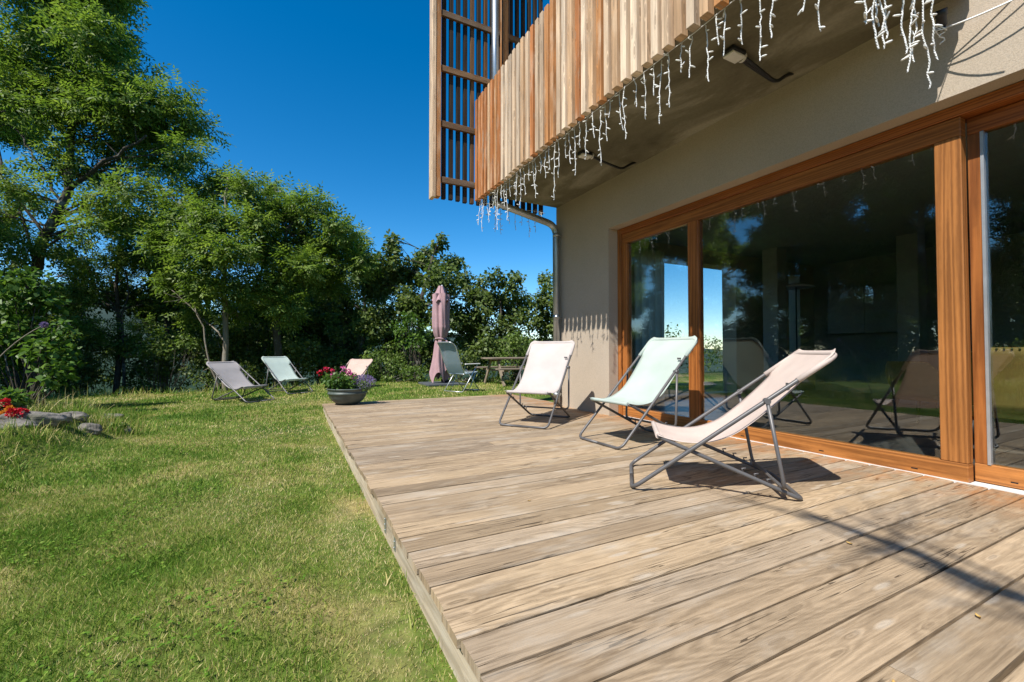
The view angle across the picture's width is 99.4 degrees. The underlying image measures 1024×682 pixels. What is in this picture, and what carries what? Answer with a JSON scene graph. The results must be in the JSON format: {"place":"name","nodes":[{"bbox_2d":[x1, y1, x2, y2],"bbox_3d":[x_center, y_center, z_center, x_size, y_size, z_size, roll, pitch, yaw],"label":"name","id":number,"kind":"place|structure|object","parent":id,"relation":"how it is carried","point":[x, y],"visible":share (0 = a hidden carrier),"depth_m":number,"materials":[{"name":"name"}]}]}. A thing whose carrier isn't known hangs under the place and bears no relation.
{"place":"outdoors","nodes":[
{"label":"outdoors","id":0,"kind":"place"},
{"bbox_2d":[108,422,129,432],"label":"bed plant","id":1,"kind":"object","parent":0,"point":[125,427],"visible":0.27,"depth_m":5.04,"materials":[{"name":"green plant"}]},
{"bbox_2d":[0,285,722,681],"bbox_3d":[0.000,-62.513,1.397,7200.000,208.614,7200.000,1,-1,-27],"label":"lawn","id":2,"kind":"structure","parent":0,"point":[712,381],"depth_m":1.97,"materials":[{"name":"plant"}]},
{"bbox_2d":[0,419,40,429],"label":"rock","id":3,"kind":"object","parent":2,"relation":"on","point":[19,422],"visible":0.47,"depth_m":4.03,"materials":[{"name":"stone"}]},
{"bbox_2d":[0,322,48,356],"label":"globe thistle","id":4,"kind":"object","parent":2,"relation":"on","point":[44,325],"visible":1,"depth_m":3.37,"materials":[{"name":"purple plant"}]},
{"bbox_2d":[0,327,63,395],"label":"shrub","id":5,"kind":"object","parent":2,"relation":"on","point":[2,382],"visible":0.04,"depth_m":12.55,"materials":[{"name":"green plant"}]},
{"bbox_2d":[0,411,67,427],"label":"rock","id":6,"kind":"object","parent":2,"relation":"on","point":[56,419],"visible":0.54,"depth_m":4.21,"materials":[{"name":"stone"}]},
{"bbox_2d":[0,38,68,373],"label":"garden tree","id":7,"kind":"object","parent":2,"relation":"on","point":[15,142],"visible":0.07,"depth_m":15.34,"materials":[{"name":"green plant"}]},
{"bbox_2d":[0,265,84,407],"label":"broad leaf shrub","id":8,"kind":"object","parent":2,"relation":"on","point":[18,365],"visible":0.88,"depth_m":6.68,"materials":[{"name":"green plant"}]},
{"bbox_2d":[0,244,104,390],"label":"slope tree","id":9,"kind":"object","parent":2,"relation":"on","point":[12,265],"visible":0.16,"depth_m":15.21,"materials":[{"name":"green plant"}]},
{"bbox_2d":[60,412,72,423],"bbox_3d":[-4.732,0.829,4.523,0.187,0.160,0.225,-3,2,34],"label":"rock","id":10,"kind":"object","parent":2,"relation":"on","point":[69,418],"visible":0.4,"depth_m":4.54,"materials":[{"name":"stone"}]},
{"bbox_2d":[40,334,110,395],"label":"shrub","id":11,"kind":"object","parent":2,"relation":"on","point":[88,368],"visible":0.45,"depth_m":13.11,"materials":[{"name":"green plant"}]},
{"bbox_2d":[70,411,88,422],"bbox_3d":[-4.778,0.847,4.730,0.245,0.164,0.169,2,-4,-33],"label":"rock","id":12,"kind":"object","parent":2,"relation":"on","point":[80,415],"visible":0.36,"depth_m":4.73,"materials":[{"name":"stone"}]},
{"bbox_2d":[78,423,102,434],"bbox_3d":[-4.510,0.947,4.630,0.182,0.148,0.198,-1,-2,36],"label":"rock","id":13,"kind":"object","parent":2,"relation":"on","point":[96,429],"visible":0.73,"depth_m":4.60,"materials":[{"name":"stone"}]},
{"bbox_2d":[40,197,187,394],"bbox_3d":[-12.914,-0.614,14.168,5.837,8.216,3.323,0,-1,9],"label":"slope tree","id":14,"kind":"object","parent":2,"relation":"on","point":[76,293],"visible":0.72,"depth_m":13.79,"materials":[{"name":"green plant"}]},
{"bbox_2d":[107,413,123,417],"bbox_3d":[-5.247,0.996,5.581,0.436,0.124,0.256,-6,2,-7],"label":"rock","id":15,"kind":"object","parent":2,"relation":"on","point":[118,414],"visible":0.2,"depth_m":5.60,"materials":[{"name":"stone"}]},
{"bbox_2d":[48,322,186,394],"bbox_3d":[-13.944,1.473,14.923,5.649,4.483,1.912,0,-1,5],"label":"shrub","id":16,"kind":"object","parent":2,"relation":"on","point":[130,376],"visible":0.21,"depth_m":14.62,"materials":[{"name":"green plant"}]},
{"bbox_2d":[0,0,235,387],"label":"ash tree","id":17,"kind":"object","parent":2,"relation":"on","point":[84,86],"visible":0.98,"depth_m":12.25,"materials":[{"name":"green plant"}]},
{"bbox_2d":[120,426,133,434],"bbox_3d":[-4.602,1.071,5.133,0.246,0.136,0.160,-3,-5,-4],"label":"rock","id":18,"kind":"object","parent":2,"relation":"on","point":[129,429],"visible":0.26,"depth_m":5.10,"materials":[{"name":"stone"}]},
{"bbox_2d":[91,206,222,391],"bbox_3d":[-12.319,-0.574,15.550,5.476,9.104,2.882,0,-1,5],"label":"slope tree","id":19,"kind":"object","parent":2,"relation":"on","point":[123,294],"visible":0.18,"depth_m":15.07,"materials":[{"name":"green plant"}]},
{"bbox_2d":[117,328,211,393],"bbox_3d":[-10.628,1.232,13.356,3.018,3.338,1.611,0,-1,10],"label":"shrub","id":20,"kind":"object","parent":2,"relation":"on","point":[161,350],"visible":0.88,"depth_m":13.20,"materials":[{"name":"green plant"}]},
{"bbox_2d":[141,273,264,390],"bbox_3d":[-12.270,0.967,17.042,6.080,7.135,3.343,0,-1,5],"label":"slope tree","id":21,"kind":"object","parent":2,"relation":"on","point":[180,329],"visible":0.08,"depth_m":16.56,"materials":[{"name":"green plant"}]},
{"bbox_2d":[128,160,286,390],"bbox_3d":[-8.436,-1.596,12.077,3.869,7.537,4.111,1,-1,-27],"label":"ash tree","id":22,"kind":"object","parent":2,"relation":"on","point":[204,216],"visible":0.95,"depth_m":11.79,"materials":[{"name":"green plant"}]},
{"bbox_2d":[193,322,272,391],"bbox_3d":[-8.702,1.046,13.498,2.013,3.363,2.301,1,-2,-40],"label":"shrub","id":23,"kind":"object","parent":2,"relation":"on","point":[214,353],"visible":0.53,"depth_m":13.40,"materials":[{"name":"green plant"}]},
{"bbox_2d":[206,361,274,402],"bbox_3d":[-5.366,0.788,8.585,1.192,0.772,0.670,-1,-1,22],"label":"sling chair","id":24,"kind":"object","parent":2,"relation":"on","point":[230,375],"visible":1,"depth_m":8.66,"materials":[{"name":"grey fabric"}]},
{"bbox_2d":[170,332,347,391],"bbox_3d":[-7.696,1.106,13.602,5.792,2.763,1.917,0,-1,4],"label":"shrub","id":25,"kind":"object","parent":2,"relation":"on","point":[305,363],"visible":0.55,"depth_m":13.35,"materials":[{"name":"green plant"}]},
{"bbox_2d":[216,314,305,388],"bbox_3d":[-8.037,0.963,14.267,3.131,3.874,1.732,0,-1,0],"label":"shrub","id":26,"kind":"object","parent":2,"relation":"on","point":[261,332],"visible":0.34,"depth_m":14.12,"materials":[{"name":"green plant"}]},
{"bbox_2d":[0,374,522,681],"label":"long grass","id":27,"kind":"structure","parent":2,"relation":"on","point":[136,424],"depth_m":4.91,"materials":[{"name":"green plant"}]},
{"bbox_2d":[212,268,313,379],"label":"slope tree","id":28,"kind":"object","parent":2,"relation":"on","point":[262,318],"visible":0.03,"depth_m":16.96,"materials":[{"name":"green plant"}]},
{"bbox_2d":[261,356,312,393],"bbox_3d":[-5.211,0.769,10.056,1.152,0.832,0.670,-1,-2,33],"label":"sling chair","id":29,"kind":"object","parent":2,"relation":"on","point":[280,369],"visible":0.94,"depth_m":10.17,"materials":[{"name":"white fabric"}]},
{"bbox_2d":[253,283,340,385],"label":"slope tree","id":30,"kind":"object","parent":2,"relation":"on","point":[299,330],"visible":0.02,"depth_m":17.20,"materials":[{"name":"green plant"}]},
{"bbox_2d":[234,169,386,387],"bbox_3d":[-6.373,-1.578,13.220,4.959,7.646,3.538,0,-1,-4],"label":"ash tree","id":31,"kind":"object","parent":2,"relation":"on","point":[308,254],"visible":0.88,"depth_m":12.87,"materials":[{"name":"green plant"}]},
{"bbox_2d":[253,257,378,382],"bbox_3d":[-7.230,-0.064,16.288,4.604,7.046,3.211,0,-1,-13],"label":"slope tree","id":32,"kind":"object","parent":2,"relation":"on","point":[319,335],"visible":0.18,"depth_m":16.06,"materials":[{"name":"green plant"}]},
{"bbox_2d":[290,323,361,386],"bbox_3d":[-6.216,0.836,14.204,3.018,2.848,2.204,1,-1,-27],"label":"shrub","id":33,"kind":"object","parent":2,"relation":"on","point":[339,356],"visible":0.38,"depth_m":13.97,"materials":[{"name":"green plant"}]},
{"bbox_2d":[327,359,372,390],"bbox_3d":[-3.954,0.809,10.648,0.670,0.731,1.217,0,-1,6],"label":"sling chair","id":34,"kind":"object","parent":2,"relation":"on","point":[358,366],"visible":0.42,"depth_m":11.04,"materials":[{"name":"beige fabric"}]},
{"bbox_2d":[294,257,417,374],"bbox_3d":[-5.675,-0.227,16.079,5.398,6.235,3.201,0,-1,-1],"label":"slope tree","id":35,"kind":"object","parent":2,"relation":"on","point":[327,305],"visible":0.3,"depth_m":15.63,"materials":[{"name":"green plant"}]},
{"bbox_2d":[311,308,410,379],"bbox_3d":[-5.014,0.514,14.640,3.359,3.293,1.907,0,-1,10],"label":"shrub","id":36,"kind":"object","parent":2,"relation":"on","point":[355,325],"visible":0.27,"depth_m":14.43,"materials":[{"name":"green plant"}]},
{"bbox_2d":[360,340,428,382],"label":"shrub","id":37,"kind":"object","parent":2,"relation":"on","point":[403,374],"visible":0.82,"depth_m":12.71,"materials":[{"name":"green plant"}]},
{"bbox_2d":[386,310,433,380],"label":"shrub","id":38,"kind":"object","parent":2,"relation":"on","point":[412,320],"visible":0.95,"depth_m":13.07,"materials":[{"name":"green plant"}]},
{"bbox_2d":[349,228,486,379],"bbox_3d":[-3.265,-0.872,14.263,4.795,5.451,2.802,0,-1,18],"label":"maple tree","id":39,"kind":"object","parent":2,"relation":"on","point":[432,278],"visible":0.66,"depth_m":14.03,"materials":[{"name":"green plant"}]},
{"bbox_2d":[418,285,465,386],"bbox_3d":[-1.889,-0.168,11.668,1.002,2.677,1.002,1,-1,-27],"label":"cantilever parasol","id":40,"kind":"object","parent":2,"relation":"on","point":[440,301],"visible":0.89,"depth_m":11.42,"materials":[{"name":"pink fabric"}]},
{"bbox_2d":[437,342,479,392],"bbox_3d":[-1.203,0.573,9.676,0.596,1.099,0.921,-1,-2,35],"label":"folding armchair","id":41,"kind":"object","parent":2,"relation":"on","point":[451,358],"visible":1,"depth_m":9.51,"materials":[{"name":"fabric"}]},
{"bbox_2d":[428,349,492,381],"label":"shrub","id":42,"kind":"object","parent":2,"relation":"on","point":[470,359],"visible":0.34,"depth_m":12.86,"materials":[{"name":"green plant"}]},
{"bbox_2d":[474,357,527,386],"bbox_3d":[0.077,0.822,11.859,1.700,0.747,1.660,1,-1,-27],"label":"picnic table","id":43,"kind":"object","parent":2,"relation":"on","point":[498,367],"visible":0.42,"depth_m":11.62,"materials":[{"name":"brown wood"}]},
{"bbox_2d":[457,266,546,378],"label":"maple tree","id":44,"kind":"object","parent":2,"relation":"on","point":[514,314],"visible":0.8,"depth_m":13.94,"materials":[{"name":"green plant"}]},
{"bbox_2d":[487,330,537,381],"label":"shrub","id":45,"kind":"object","parent":2,"relation":"on","point":[516,340],"visible":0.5,"depth_m":12.83,"materials":[{"name":"green plant"}]},
{"bbox_2d":[526,269,552,340],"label":"maple tree","id":46,"kind":"object","parent":2,"relation":"on","point":[543,304],"visible":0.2,"depth_m":13.96,"materials":[{"name":"green plant"}]},
{"bbox_2d":[524,322,722,372],"bbox_3d":[5.116,0.345,17.095,11.419,2.178,2.555,1,-1,-27],"label":"hedge bush","id":47,"kind":"object","parent":2,"relation":"on","point":[720,357],"visible":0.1,"depth_m":18.28,"materials":[{"name":"green plant"}]},
{"bbox_2d":[322,394,1023,681],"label":"wooden deck","id":48,"kind":"structure","parent":2,"relation":"on","point":[586,563],"depth_m":1.83,"materials":[{"name":"brown wood"}]},
{"bbox_2d":[326,387,367,404],"bbox_3d":[-2.642,0.881,6.982,0.636,0.258,0.636,1,-1,-27],"label":"flower bowl","id":49,"kind":"object","parent":48,"relation":"on","point":[345,396],"visible":0.79,"depth_m":6.75,"materials":[{"name":"grey ceramic"}]},
{"bbox_2d":[316,366,363,389],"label":"pink geranium","id":50,"kind":"object","parent":49,"relation":"in","point":[334,380],"visible":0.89,"depth_m":6.83,"materials":[{"name":"green plant"}]},
{"bbox_2d":[351,374,375,396],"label":"lavender plant","id":51,"kind":"object","parent":49,"relation":"in","point":[364,383],"visible":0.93,"depth_m":6.91,"materials":[{"name":"purple plant"}]},
{"bbox_2d":[499,340,574,428],"bbox_3d":[0.330,0.476,5.290,0.670,0.992,1.022,-1,-1,25],"label":"sling chair","id":52,"kind":"object","parent":48,"relation":"on","point":[547,366],"visible":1,"depth_m":5.46,"materials":[{"name":"white fabric"}]},
{"bbox_2d":[579,336,697,448],"bbox_3d":[1.223,0.447,4.213,1.012,1.002,0.670,1,-1,-28],"label":"sling chair","id":53,"kind":"object","parent":48,"relation":"on","point":[656,369],"visible":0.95,"depth_m":4.29,"materials":[{"name":"white fabric"}]},
{"bbox_2d":[629,348,836,500],"bbox_3d":[1.343,0.483,2.813,1.127,0.867,0.670,0,-1,15],"label":"sling chair","id":54,"kind":"object","parent":48,"relation":"on","point":[788,374],"visible":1,"depth_m":2.69,"materials":[{"name":"white fabric"}]},
{"bbox_2d":[429,0,1023,494],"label":"house","id":55,"kind":"structure","parent":2,"relation":"on","point":[847,154],"depth_m":4.66,"materials":[{"name":"paint"}]},
{"bbox_2d":[476,202,541,235],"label":"icicle lights","id":56,"kind":"object","parent":55,"relation":"hanging from","point":[507,216],"visible":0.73,"depth_m":6.63,"materials":[{"name":"white plastic"}]},
{"bbox_2d":[577,150,635,168],"bbox_3d":[1.136,-2.113,5.106,0.822,0.146,0.103,1,-1,-26],"label":"lamp","id":57,"kind":"object","parent":55,"relation":"attached to","point":[581,154],"visible":0.97,"depth_m":5.00,"materials":[{"name":"black plastic"}]},
{"bbox_2d":[634,247,663,399],"bbox_3d":[2.304,-0.273,7.237,0.660,2.520,0.070,1,-1,-27],"label":"curtain","id":58,"kind":"object","parent":55,"relation":"hanging from","point":[648,295],"visible":0.56,"depth_m":7.22,"materials":[{"name":"fabric"}]},
{"bbox_2d":[479,0,824,229],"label":"icicle lights","id":59,"kind":"object","parent":55,"relation":"hanging from","point":[723,38],"visible":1,"depth_m":3.51,"materials":[{"name":"white plastic"}]},
{"bbox_2d":[722,44,793,82],"bbox_3d":[1.963,-2.151,3.425,0.791,0.146,0.100,1,-1,-27],"label":"lamp","id":60,"kind":"object","parent":55,"relation":"attached to","point":[733,53],"visible":0.99,"depth_m":3.32,"materials":[{"name":"black plastic"}]},
{"bbox_2d":[622,117,973,482],"bbox_3d":[2.238,-0.243,4.302,0.086,2.404,3.274,1,-1,-27],"label":"fixed window","id":61,"kind":"structure","parent":55,"relation":"in","point":[947,138],"depth_m":3.04,"materials":[{"name":"brown wood"}]},
{"bbox_2d":[786,283,814,397],"bbox_3d":[5.246,-0.019,7.998,0.600,2.094,0.600,1,-1,-27],"label":"floor lamp","id":62,"kind":"object","parent":55,"relation":"on","point":[795,286],"visible":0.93,"depth_m":7.99,"materials":[{"name":"black plastic"}]},
{"bbox_2d":[828,283,897,333],"bbox_3d":[6.999,-0.605,8.510,0.358,0.900,1.300,1,-1,-27],"label":"wall cupboard","id":63,"kind":"object","parent":55,"relation":"attached to","point":[865,310],"depth_m":8.44,"materials":[{"name":"paint"}]},
{"bbox_2d":[828,287,864,333],"bbox_3d":[6.702,-0.600,8.721,0.018,0.880,0.635,1,-1,-27],"label":"door","id":64,"kind":"structure","parent":63,"relation":"in","point":[845,306],"depth_m":8.70,"materials":[{"name":"paint"}]},
{"bbox_2d":[864,284,897,331],"bbox_3d":[6.994,-0.613,8.146,0.018,0.880,0.635,1,-1,-27],"label":"door","id":65,"kind":"structure","parent":63,"relation":"in","point":[880,302],"depth_m":8.18,"materials":[{"name":"paint"}]},
{"bbox_2d":[854,0,942,88],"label":"icicle lights","id":66,"kind":"object","parent":55,"relation":"hanging from","point":[913,43],"visible":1,"depth_m":2.24,"materials":[{"name":"white plastic"}]},
{"bbox_2d":[885,361,939,430],"bbox_3d":[4.551,0.590,4.804,0.667,0.737,0.614,0,-1,-17],"label":"dining chair","id":67,"kind":"object","parent":55,"relation":"on","point":[918,381],"visible":0.78,"depth_m":4.68,"materials":[{"name":"brown fabric"}]},
{"bbox_2d":[934,0,1013,44],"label":"cable connector","id":68,"kind":"object","parent":55,"relation":"attached to","point":[941,17],"visible":0.97,"depth_m":2.68,"materials":[{"name":"white plastic"}]},
{"bbox_2d":[966,100,1023,489],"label":"sliding door","id":69,"kind":"structure","parent":55,"relation":"in","point":[986,471],"depth_m":2.82,"materials":[{"name":"brown wood"}]},
{"bbox_2d":[971,347,1023,438],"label":"dining chair","id":70,"kind":"object","parent":55,"relation":"on","point":[1007,372],"visible":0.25,"depth_m":3.03,"materials":[{"name":"yellow fabric"}]},
{"bbox_2d":[0,0,722,349],"label":"sky","id":71,"kind":"structure","parent":0,"point":[335,93],"materials":[{"name":"blue"}]},
{"bbox_2d":[993,418,1023,426],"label":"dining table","id":72,"kind":"object","parent":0,"point":[995,422],"visible":0.16,"depth_m":4.83,"materials":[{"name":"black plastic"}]},
{"bbox_3d":[-5.072,0.757,4.284,0.380,0.200,0.380,1,-1,-27],"label":"flower pot","id":73,"kind":"object","parent":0,"visible":0},
{"bbox_2d":[0,385,34,417],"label":"red geranium","id":74,"kind":"object","parent":73,"relation":"in","point":[10,403],"visible":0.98,"depth_m":4.28,"materials":[{"name":"green plant"}]}
]}

